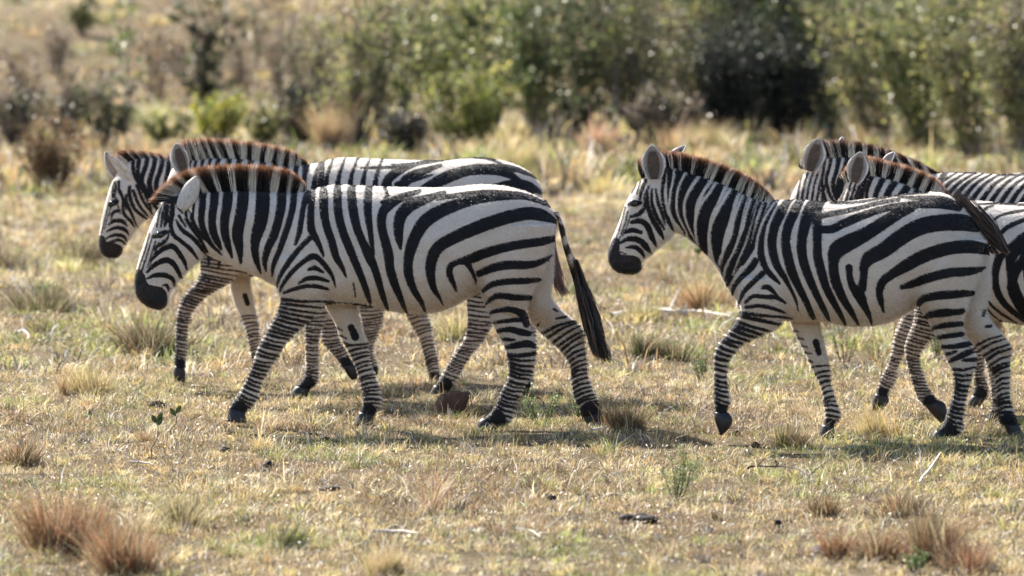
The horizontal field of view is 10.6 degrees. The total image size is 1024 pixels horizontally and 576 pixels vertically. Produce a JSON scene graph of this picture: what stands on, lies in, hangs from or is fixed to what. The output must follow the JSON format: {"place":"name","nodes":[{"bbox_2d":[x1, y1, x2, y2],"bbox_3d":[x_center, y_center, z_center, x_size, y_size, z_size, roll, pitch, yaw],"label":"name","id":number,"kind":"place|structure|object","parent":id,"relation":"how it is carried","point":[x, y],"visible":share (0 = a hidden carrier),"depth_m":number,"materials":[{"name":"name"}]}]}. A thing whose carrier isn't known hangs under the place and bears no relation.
{"place":"outdoors","nodes":[
{"label":"outdoors","id":0,"kind":"place"},
{"bbox_2d":[25,270,67,294],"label":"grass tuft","id":1,"kind":"object","parent":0,"point":[41,280],"visible":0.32,"depth_m":41.17,"materials":[{"name":"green plant"}]},
{"bbox_2d":[217,446,229,451],"bbox_3d":[-1.492,0.836,28.430,0.068,0.037,0.068,0,3,0],"label":"stone","id":2,"kind":"object","parent":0,"point":[222,448],"visible":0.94,"depth_m":28.42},
{"bbox_2d":[0,0,1023,575],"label":"ground","id":3,"kind":"structure","parent":0,"point":[100,32],"depth_m":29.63,"materials":[{"name":"plant"}]},
{"bbox_2d":[0,63,45,148],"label":"bush","id":4,"kind":"object","parent":3,"relation":"on","point":[14,106],"visible":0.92,"depth_m":74.10,"materials":[{"name":"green plant"}]},
{"bbox_2d":[0,239,53,268],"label":"grass tuft","id":5,"kind":"object","parent":3,"relation":"on","point":[14,255],"visible":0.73,"depth_m":46.22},
{"bbox_2d":[0,432,55,467],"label":"grass tuft","id":6,"kind":"object","parent":3,"relation":"on","point":[25,456],"visible":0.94,"depth_m":27.59,"materials":[{"name":"plant"}]},
{"bbox_2d":[0,32,70,99],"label":"bush","id":7,"kind":"object","parent":3,"relation":"on","point":[10,64],"visible":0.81,"depth_m":101.23,"materials":[{"name":"brown plant"}]},
{"bbox_2d":[0,281,93,313],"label":"grass tuft","id":8,"kind":"object","parent":3,"relation":"on","point":[46,297],"visible":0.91,"depth_m":40.37,"materials":[{"name":"plant"}]},
{"bbox_2d":[1,97,97,190],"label":"bush","id":9,"kind":"object","parent":3,"relation":"on","point":[46,162],"visible":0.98,"depth_m":62.73,"materials":[{"name":"brown plant"}]},
{"bbox_2d":[29,11,82,75],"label":"bush","id":10,"kind":"object","parent":3,"relation":"on","point":[62,55],"visible":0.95,"depth_m":109.04,"materials":[{"name":"brown plant"}]},
{"bbox_2d":[27,60,108,143],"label":"bush","id":11,"kind":"object","parent":3,"relation":"on","point":[64,106],"visible":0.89,"depth_m":76.68,"materials":[{"name":"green plant"}]},
{"bbox_2d":[12,230,127,265],"bbox_3d":[-3.705,-0.361,47.191,0.930,0.356,0.851,-2,4,-29],"label":"grass tuft","id":12,"kind":"object","parent":3,"relation":"on","point":[90,253],"visible":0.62,"depth_m":47.22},
{"bbox_2d":[0,465,153,558],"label":"grass tuft","id":13,"kind":"object","parent":3,"relation":"on","point":[38,524],"visible":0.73,"depth_m":23.58,"materials":[{"name":"plant"}]},
{"bbox_2d":[61,0,107,35],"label":"bush","id":14,"kind":"object","parent":3,"relation":"on","point":[80,18],"visible":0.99,"depth_m":117.69,"materials":[{"name":"green plant"}]},
{"bbox_2d":[33,354,139,395],"bbox_3d":[-2.524,0.499,32.175,0.671,0.260,0.623,-2,4,-29],"label":"grass tuft","id":15,"kind":"object","parent":3,"relation":"on","point":[88,382],"visible":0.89,"depth_m":32.13,"materials":[{"name":"plant"}]},
{"bbox_2d":[69,67,143,145],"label":"bush","id":16,"kind":"object","parent":3,"relation":"on","point":[123,117],"visible":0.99,"depth_m":76.39,"materials":[{"name":"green plant"}]},
{"bbox_2d":[22,500,200,575],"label":"grass tuft","id":17,"kind":"object","parent":3,"relation":"on","point":[110,553],"visible":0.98,"depth_m":22.78,"materials":[{"name":"plant"}]},
{"bbox_2d":[95,0,152,133],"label":"sapling","id":18,"kind":"object","parent":3,"relation":"on","point":[123,36],"visible":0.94,"depth_m":80.86,"materials":[{"name":"green plant"}]},
{"bbox_2d":[110,445,154,465],"bbox_3d":[-1.906,0.836,27.577,0.227,0.106,0.093,0,3,-6],"label":"stick","id":19,"kind":"object","parent":3,"relation":"on","point":[133,462],"visible":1,"depth_m":27.59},
{"bbox_2d":[147,400,164,406],"bbox_3d":[-2.038,0.666,31.481,0.105,0.048,0.064,0,3,0],"label":"stone","id":20,"kind":"object","parent":3,"relation":"on","point":[156,402],"visible":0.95,"depth_m":31.46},
{"bbox_2d":[89,305,224,356],"bbox_3d":[-2.322,0.269,35.987,0.943,0.343,0.902,0,3,0],"label":"grass tuft","id":21,"kind":"object","parent":3,"relation":"on","point":[152,338],"visible":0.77,"depth_m":35.94,"materials":[{"name":"plant"}]},
{"bbox_2d":[151,412,162,458],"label":"seedling","id":22,"kind":"object","parent":3,"relation":"on","point":[158,420],"visible":0.98,"depth_m":27.97,"materials":[{"name":"green plant"}]},
{"bbox_2d":[127,4,187,102],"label":"bush","id":23,"kind":"object","parent":3,"relation":"on","point":[158,81],"visible":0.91,"depth_m":99.90,"materials":[{"name":"brown plant"}]},
{"bbox_2d":[136,108,193,146],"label":"bush","id":24,"kind":"object","parent":3,"relation":"on","point":[157,129],"visible":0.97,"depth_m":75.33,"materials":[{"name":"green plant"}]},
{"bbox_2d":[169,405,180,434],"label":"seedling","id":25,"kind":"object","parent":3,"relation":"on","point":[174,412],"visible":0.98,"depth_m":29.23,"materials":[{"name":"green plant"}]},
{"bbox_2d":[154,25,200,78],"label":"bush","id":26,"kind":"object","parent":3,"relation":"on","point":[174,51],"visible":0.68,"depth_m":108.43,"materials":[{"name":"brown plant"}]},
{"bbox_2d":[134,480,224,529],"bbox_3d":[-1.477,0.970,24.680,0.459,0.215,0.499,0,3,0],"label":"grass tuft","id":27,"kind":"object","parent":3,"relation":"on","point":[188,513],"visible":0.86,"depth_m":24.60,"materials":[{"name":"plant"}]},
{"bbox_2d":[165,0,246,119],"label":"sapling","id":28,"kind":"object","parent":3,"relation":"on","point":[201,80],"visible":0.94,"depth_m":84.68,"materials":[{"name":"green plant"}]},
{"bbox_2d":[187,82,251,139],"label":"bush","id":29,"kind":"object","parent":3,"relation":"on","point":[227,123],"visible":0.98,"depth_m":76.27,"materials":[{"name":"green plant"}]},
{"bbox_2d":[209,24,271,96],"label":"bush","id":30,"kind":"object","parent":3,"relation":"on","point":[241,73],"visible":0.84,"depth_m":102.28,"materials":[{"name":"brown plant"}]},
{"bbox_2d":[237,0,276,65],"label":"sapling","id":31,"kind":"object","parent":3,"relation":"on","point":[253,18],"visible":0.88,"depth_m":111.37,"materials":[{"name":"brown plant"}]},
{"bbox_2d":[241,105,289,143],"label":"bush","id":32,"kind":"object","parent":3,"relation":"on","point":[265,129],"visible":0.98,"depth_m":75.35,"materials":[{"name":"green plant"}]},
{"bbox_2d":[263,460,273,469],"bbox_3d":[-1.211,0.887,27.398,0.062,0.060,0.049,0,3,0],"label":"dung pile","id":33,"kind":"object","parent":3,"relation":"on","point":[266,464],"visible":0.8,"depth_m":27.39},
{"bbox_2d":[98,148,440,384],"bbox_3d":[-1.434,-0.101,33.150,2.124,1.485,0.572,0,3,0],"label":"zebra","id":34,"kind":"object","parent":3,"relation":"on","point":[139,177],"visible":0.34,"depth_m":33.06},
{"bbox_2d":[241,0,310,93],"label":"bush","id":35,"kind":"object","parent":3,"relation":"on","point":[272,64],"visible":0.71,"depth_m":104.51,"materials":[{"name":"brown plant"}]},
{"bbox_2d":[251,516,326,549],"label":"grass tuft","id":36,"kind":"object","parent":3,"relation":"on","point":[286,536],"visible":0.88,"depth_m":23.89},
{"bbox_2d":[257,58,349,144],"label":"bush","id":37,"kind":"object","parent":3,"relation":"on","point":[292,94],"visible":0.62,"depth_m":76.04,"materials":[{"name":"brown plant"}]},
{"bbox_2d":[268,0,354,109],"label":"bush","id":38,"kind":"object","parent":3,"relation":"on","point":[316,64],"visible":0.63,"depth_m":84.36,"materials":[{"name":"green plant"}]},
{"bbox_2d":[240,83,397,148],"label":"grass tuft","id":39,"kind":"object","parent":3,"relation":"on","point":[328,132],"visible":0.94,"depth_m":74.39,"materials":[{"name":"plant"}]},
{"bbox_2d":[318,485,339,490],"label":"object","id":40,"kind":"object","parent":3,"relation":"on","point":[328,487],"visible":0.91,"depth_m":26.17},
{"bbox_2d":[292,0,428,146],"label":"bush","id":41,"kind":"object","parent":3,"relation":"on","point":[347,75],"visible":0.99,"depth_m":74.73,"materials":[{"name":"green plant"}]},
{"bbox_2d":[161,136,568,400],"bbox_3d":[-0.897,-0.108,32.047,2.480,1.566,0.581,0,3,0],"label":"zebra","id":42,"kind":"object","parent":3,"relation":"on","point":[188,153],"visible":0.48,"depth_m":31.93},
{"bbox_2d":[134,161,612,431],"bbox_3d":[-0.754,0.047,30.001,2.623,1.495,0.583,0,3,0],"label":"zebra","id":43,"kind":"object","parent":3,"relation":"on","point":[342,253],"visible":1,"depth_m":29.86},
{"bbox_2d":[325,0,442,143],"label":"bush","id":44,"kind":"object","parent":3,"relation":"on","point":[405,94],"visible":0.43,"depth_m":76.52,"materials":[{"name":"green plant"}]},
{"bbox_2d":[353,540,425,575],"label":"grass tuft","id":45,"kind":"object","parent":3,"relation":"on","point":[381,562],"visible":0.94,"depth_m":22.61,"materials":[{"name":"plant"}]},
{"bbox_2d":[372,529,419,533],"bbox_3d":[-0.483,1.073,24.106,0.297,0.031,0.088,3,5,45],"label":"stick","id":46,"kind":"object","parent":3,"relation":"on","point":[394,531],"visible":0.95,"depth_m":24.17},
{"bbox_2d":[363,102,443,152],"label":"bush","id":47,"kind":"object","parent":3,"relation":"on","point":[407,134],"visible":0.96,"depth_m":72.80,"materials":[{"name":"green plant"}]},
{"bbox_2d":[382,448,475,513],"bbox_3d":[-0.375,0.870,25.193,0.358,0.357,0.490,1,3,15],"label":"grass tuft","id":48,"kind":"object","parent":3,"relation":"on","point":[432,499],"visible":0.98,"depth_m":25.22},
{"bbox_2d":[349,0,510,104],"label":"bush","id":49,"kind":"object","parent":3,"relation":"on","point":[415,8],"visible":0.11,"depth_m":99.48,"materials":[{"name":"green plant"}]},
{"bbox_2d":[383,0,496,131],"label":"bush","id":50,"kind":"object","parent":3,"relation":"on","point":[440,65],"visible":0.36,"depth_m":83.03,"materials":[{"name":"green plant"}]},
{"bbox_2d":[435,390,469,414],"bbox_3d":[-0.337,0.655,31.080,0.199,0.157,0.188,0,3,0],"label":"rock","id":51,"kind":"object","parent":3,"relation":"on","point":[451,398],"visible":0.88,"depth_m":31.02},
{"bbox_2d":[430,302,491,341],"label":"grass tuft","id":52,"kind":"object","parent":3,"relation":"on","point":[455,331],"visible":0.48,"depth_m":36.79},
{"bbox_2d":[417,43,528,145],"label":"bush","id":53,"kind":"object","parent":3,"relation":"on","point":[480,115],"visible":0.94,"depth_m":75.09,"materials":[{"name":"green plant"}]},
{"bbox_2d":[415,0,556,138],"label":"bush","id":54,"kind":"object","parent":3,"relation":"on","point":[470,17],"visible":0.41,"depth_m":78.11,"materials":[{"name":"green plant"}]},
{"bbox_2d":[438,0,568,107],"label":"bush","id":55,"kind":"object","parent":3,"relation":"on","point":[491,31],"visible":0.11,"depth_m":99.42,"materials":[{"name":"green plant"}]},
{"bbox_2d":[0,0,1023,199],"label":"distant grass","id":56,"kind":"structure","parent":3,"relation":"on","point":[755,165],"depth_m":74.56,"materials":[{"name":"plant"}]},
{"bbox_2d":[471,128,563,170],"bbox_3d":[0.011,-1.618,65.133,0.980,0.594,1.421,-2,4,-34],"label":"grass tuft","id":57,"kind":"object","parent":3,"relation":"on","point":[520,158],"visible":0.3,"depth_m":64.99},
{"bbox_2d":[514,514,562,536],"bbox_3d":[0.119,1.023,23.991,0.107,0.112,0.423,-3,4,-39],"label":"stick","id":58,"kind":"object","parent":3,"relation":"on","point":[517,528],"visible":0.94,"depth_m":23.93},
{"bbox_2d":[520,380,562,423],"bbox_3d":[0.160,0.635,30.353,0.245,0.292,0.186,0,3,0],"label":"shrublet","id":59,"kind":"object","parent":3,"relation":"on","point":[548,413],"visible":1,"depth_m":30.34,"materials":[{"name":"green plant"}]},
{"bbox_2d":[484,0,612,142],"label":"bush","id":60,"kind":"object","parent":3,"relation":"on","point":[530,43],"visible":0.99,"depth_m":76.08,"materials":[{"name":"green plant"}]},
{"bbox_2d":[506,87,622,143],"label":"bush","id":61,"kind":"object","parent":3,"relation":"on","point":[585,115],"visible":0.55,"depth_m":76.93,"materials":[{"name":"brown plant"}]},
{"bbox_2d":[517,0,627,120],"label":"bush","id":62,"kind":"object","parent":3,"relation":"on","point":[583,80],"visible":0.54,"depth_m":79.53,"materials":[{"name":"green plant"}]},
{"bbox_2d":[542,161,603,188],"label":"grass tuft","id":63,"kind":"object","parent":3,"relation":"on","point":[569,177],"visible":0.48,"depth_m":61.77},
{"bbox_2d":[569,397,584,420],"bbox_3d":[0.407,0.683,30.419,0.178,0.168,0.126,2,4,32],"label":"shrublet","id":64,"kind":"object","parent":3,"relation":"on","point":[577,413],"visible":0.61,"depth_m":30.42,"materials":[{"name":"green plant"}]},
{"bbox_2d":[154,374,1023,453],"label":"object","id":65,"kind":"structure","parent":3,"relation":"on","point":[624,426],"depth_m":29.67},
{"bbox_2d":[566,109,646,154],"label":"grass tuft","id":66,"kind":"object","parent":3,"relation":"on","point":[596,134],"visible":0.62,"depth_m":72.31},
{"bbox_2d":[543,0,684,105],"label":"bush","id":67,"kind":"object","parent":3,"relation":"on","point":[613,7],"visible":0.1,"depth_m":99.18,"materials":[{"name":"green plant"}]},
{"bbox_2d":[588,397,657,429],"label":"grass tuft","id":68,"kind":"object","parent":3,"relation":"on","point":[633,416],"visible":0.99,"depth_m":29.84,"materials":[{"name":"plant"}]},
{"bbox_2d":[591,0,658,139],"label":"sapling","id":69,"kind":"object","parent":3,"relation":"on","point":[616,36],"visible":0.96,"depth_m":79.00,"materials":[{"name":"green plant"}]},
{"bbox_2d":[618,513,658,522],"bbox_3d":[0.571,1.040,24.830,0.185,0.051,0.138,0,3,0],"label":"dung pile","id":70,"kind":"object","parent":3,"relation":"on","point":[642,517],"visible":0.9,"depth_m":24.78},
{"bbox_2d":[617,297,666,320],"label":"grass tuft","id":71,"kind":"object","parent":3,"relation":"on","point":[638,310],"visible":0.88,"depth_m":39.30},
{"bbox_2d":[583,0,714,137],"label":"bush","id":72,"kind":"object","parent":3,"relation":"on","point":[632,80],"visible":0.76,"depth_m":79.17,"materials":[{"name":"green plant"}]},
{"bbox_2d":[601,74,709,144],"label":"bush","id":73,"kind":"object","parent":3,"relation":"on","point":[649,108],"visible":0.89,"depth_m":76.89,"materials":[{"name":"brown plant"}]},
{"bbox_2d":[619,324,716,360],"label":"grass tuft","id":74,"kind":"object","parent":3,"relation":"on","point":[638,348],"visible":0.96,"depth_m":35.26,"materials":[{"name":"plant"}]},
{"bbox_2d":[608,288,739,318],"bbox_3d":[1.164,0.110,39.615,0.953,0.191,0.615,0,3,0],"label":"fallen branch","id":75,"kind":"object","parent":3,"relation":"on","point":[664,310],"visible":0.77,"depth_m":39.75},
{"bbox_2d":[656,445,708,499],"bbox_3d":[0.820,0.876,25.926,0.216,0.318,0.272,3,5,43],"label":"shrublet","id":76,"kind":"object","parent":3,"relation":"on","point":[683,478],"visible":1,"depth_m":25.93,"materials":[{"name":"green plant"}]},
{"bbox_2d":[645,115,742,149],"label":"grass tuft","id":77,"kind":"object","parent":3,"relation":"on","point":[708,137],"visible":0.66,"depth_m":75.81,"materials":[{"name":"plant"}]},
{"bbox_2d":[654,271,736,309],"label":"grass tuft","id":78,"kind":"object","parent":3,"relation":"on","point":[693,299],"visible":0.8,"depth_m":40.41,"materials":[{"name":"plant"}]},
{"bbox_2d":[631,0,760,128],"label":"bush","id":79,"kind":"object","parent":3,"relation":"on","point":[693,9],"visible":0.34,"depth_m":80.45,"materials":[{"name":"green plant"}]},
{"bbox_2d":[690,346,707,380],"bbox_3d":[1.148,0.474,33.556,0.130,0.248,0.176,0,3,0],"label":"shrublet","id":80,"kind":"object","parent":3,"relation":"on","point":[702,360],"visible":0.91,"depth_m":33.53,"materials":[{"name":"green plant"}]},
{"bbox_2d":[652,0,798,90],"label":"bush","id":81,"kind":"object","parent":3,"relation":"on","point":[727,18],"visible":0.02,"depth_m":99.15,"materials":[{"name":"green plant"}]},
{"bbox_2d":[661,0,791,141],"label":"bush","id":82,"kind":"object","parent":3,"relation":"on","point":[726,98],"visible":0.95,"depth_m":78.23,"materials":[{"name":"green plant"}]},
{"bbox_2d":[692,0,846,102],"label":"bush","id":83,"kind":"object","parent":3,"relation":"on","point":[775,25],"depth_m":100.05,"materials":[{"name":"green plant"}]},
{"bbox_2d":[775,519,781,526],"bbox_3d":[1.204,1.068,24.858,0.040,0.043,0.027,-2,4,-35],"label":"dung pile","id":84,"kind":"object","parent":3,"relation":"on","point":[778,522],"visible":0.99,"depth_m":24.85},
{"bbox_2d":[725,0,843,142],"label":"bush","id":85,"kind":"object","parent":3,"relation":"on","point":[796,110],"visible":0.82,"depth_m":79.56,"materials":[{"name":"green plant"}]},
{"bbox_2d":[634,0,942,135],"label":"bush","id":86,"kind":"object","parent":3,"relation":"on","point":[758,120],"visible":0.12,"depth_m":82.24,"materials":[{"name":"green plant"}]},
{"bbox_2d":[747,453,835,476],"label":"fallen branch","id":87,"kind":"object","parent":3,"relation":"on","point":[758,465],"visible":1,"depth_m":27.02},
{"bbox_2d":[749,417,835,449],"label":"grass tuft","id":88,"kind":"object","parent":3,"relation":"on","point":[784,436],"visible":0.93,"depth_m":28.64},
{"bbox_2d":[607,145,1022,440],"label":"zebra","id":89,"kind":"object","parent":3,"relation":"on","point":[804,267],"visible":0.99,"depth_m":28.91},
{"bbox_2d":[808,545,822,553],"bbox_3d":[1.323,1.127,23.676,0.100,0.040,0.090,0,3,0],"label":"stone","id":90,"kind":"object","parent":3,"relation":"on","point":[816,548],"visible":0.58,"depth_m":23.65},
{"bbox_2d":[761,0,882,139],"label":"bush","id":91,"kind":"object","parent":3,"relation":"on","point":[834,109],"visible":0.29,"depth_m":81.09,"materials":[{"name":"green plant"}]},
{"bbox_2d":[794,488,853,517],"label":"grass tuft","id":92,"kind":"object","parent":3,"relation":"on","point":[830,508],"visible":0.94,"depth_m":25.34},
{"bbox_2d":[811,517,874,560],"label":"grass tuft","id":93,"kind":"object","parent":3,"relation":"on","point":[834,544],"visible":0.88,"depth_m":23.33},
{"bbox_2d":[827,324,863,361],"bbox_3d":[2.113,0.331,35.149,0.270,0.347,0.206,-3,5,-43],"label":"shrublet","id":94,"kind":"object","parent":3,"relation":"on","point":[841,346],"visible":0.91,"depth_m":35.14,"materials":[{"name":"green plant"}]},
{"bbox_2d":[787,0,944,144],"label":"bush","id":95,"kind":"object","parent":3,"relation":"on","point":[861,98],"visible":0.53,"depth_m":77.77,"materials":[{"name":"green plant"}]},
{"bbox_2d":[838,400,905,436],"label":"grass tuft","id":96,"kind":"object","parent":3,"relation":"on","point":[879,423],"visible":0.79,"depth_m":29.26,"materials":[{"name":"plant"}]},
{"bbox_2d":[835,522,916,562],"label":"grass tuft","id":97,"kind":"object","parent":3,"relation":"on","point":[872,546],"visible":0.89,"depth_m":23.25,"materials":[{"name":"plant"}]},
{"bbox_2d":[792,0,960,104],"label":"bush","id":98,"kind":"object","parent":3,"relation":"on","point":[869,74],"visible":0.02,"depth_m":97.96,"materials":[{"name":"green plant"}]},
{"bbox_2d":[861,486,934,517],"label":"grass tuft","id":99,"kind":"object","parent":3,"relation":"on","point":[904,503],"visible":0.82,"depth_m":25.33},
{"bbox_2d":[791,137,1023,410],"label":"zebra","id":100,"kind":"object","parent":3,"relation":"on","point":[824,163],"visible":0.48,"depth_m":31.24},
{"bbox_2d":[829,0,996,150],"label":"bush","id":101,"kind":"object","parent":3,"relation":"on","point":[913,108],"visible":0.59,"depth_m":75.26,"materials":[{"name":"green plant"}]},
{"bbox_2d":[904,544,931,574],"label":"shrublet","id":102,"kind":"object","parent":3,"relation":"on","point":[915,561],"visible":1,"depth_m":22.74,"materials":[{"name":"green plant"}]},
{"bbox_2d":[919,448,940,482],"bbox_3d":[2.047,0.848,27.065,0.038,0.156,0.803,1,3,12],"label":"stick","id":103,"kind":"object","parent":3,"relation":"on","point":[923,475],"visible":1,"depth_m":26.88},
{"bbox_2d":[838,151,1023,425],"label":"zebra","id":104,"kind":"object","parent":3,"relation":"on","point":[865,176],"visible":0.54,"depth_m":29.79},
{"bbox_2d":[926,336,943,358],"bbox_3d":[2.720,0.297,34.964,0.274,0.389,0.197,2,4,35],"label":"shrublet","id":105,"kind":"object","parent":3,"relation":"on","point":[935,349],"visible":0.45,"depth_m":34.98,"materials":[{"name":"green plant"}]},
{"bbox_2d":[878,480,996,565],"bbox_3d":[1.818,0.997,23.202,0.526,0.342,0.594,-2,4,-28],"label":"grass tuft","id":106,"kind":"object","parent":3,"relation":"on","point":[928,538],"visible":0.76,"depth_m":23.16,"materials":[{"name":"plant"}]},
{"bbox_2d":[887,0,1014,156],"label":"bush","id":107,"kind":"object","parent":3,"relation":"on","point":[967,138],"visible":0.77,"depth_m":72.84,"materials":[{"name":"green plant"}]},
{"bbox_2d":[879,0,1023,99],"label":"bush","id":108,"kind":"object","parent":3,"relation":"on","point":[984,12],"visible":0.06,"depth_m":98.04,"materials":[{"name":"green plant"}]},
{"bbox_2d":[927,532,1017,575],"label":"grass tuft","id":109,"kind":"object","parent":3,"relation":"on","point":[971,558],"visible":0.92,"depth_m":22.92,"materials":[{"name":"plant"}]},
{"bbox_2d":[935,0,1023,161],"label":"bush","id":110,"kind":"object","parent":3,"relation":"on","point":[1011,89],"visible":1,"depth_m":70.19,"materials":[{"name":"green plant"}]},
{"bbox_2d":[0,167,1023,374],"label":"savanna grass","id":111,"kind":"structure","parent":0,"point":[47,331],"depth_m":39.23,"materials":[{"name":"plant"}]},
{"bbox_2d":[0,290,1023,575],"bbox_3d":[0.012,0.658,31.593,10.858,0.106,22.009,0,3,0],"label":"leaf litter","id":112,"kind":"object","parent":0,"point":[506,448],"visible":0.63,"depth_m":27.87,"materials":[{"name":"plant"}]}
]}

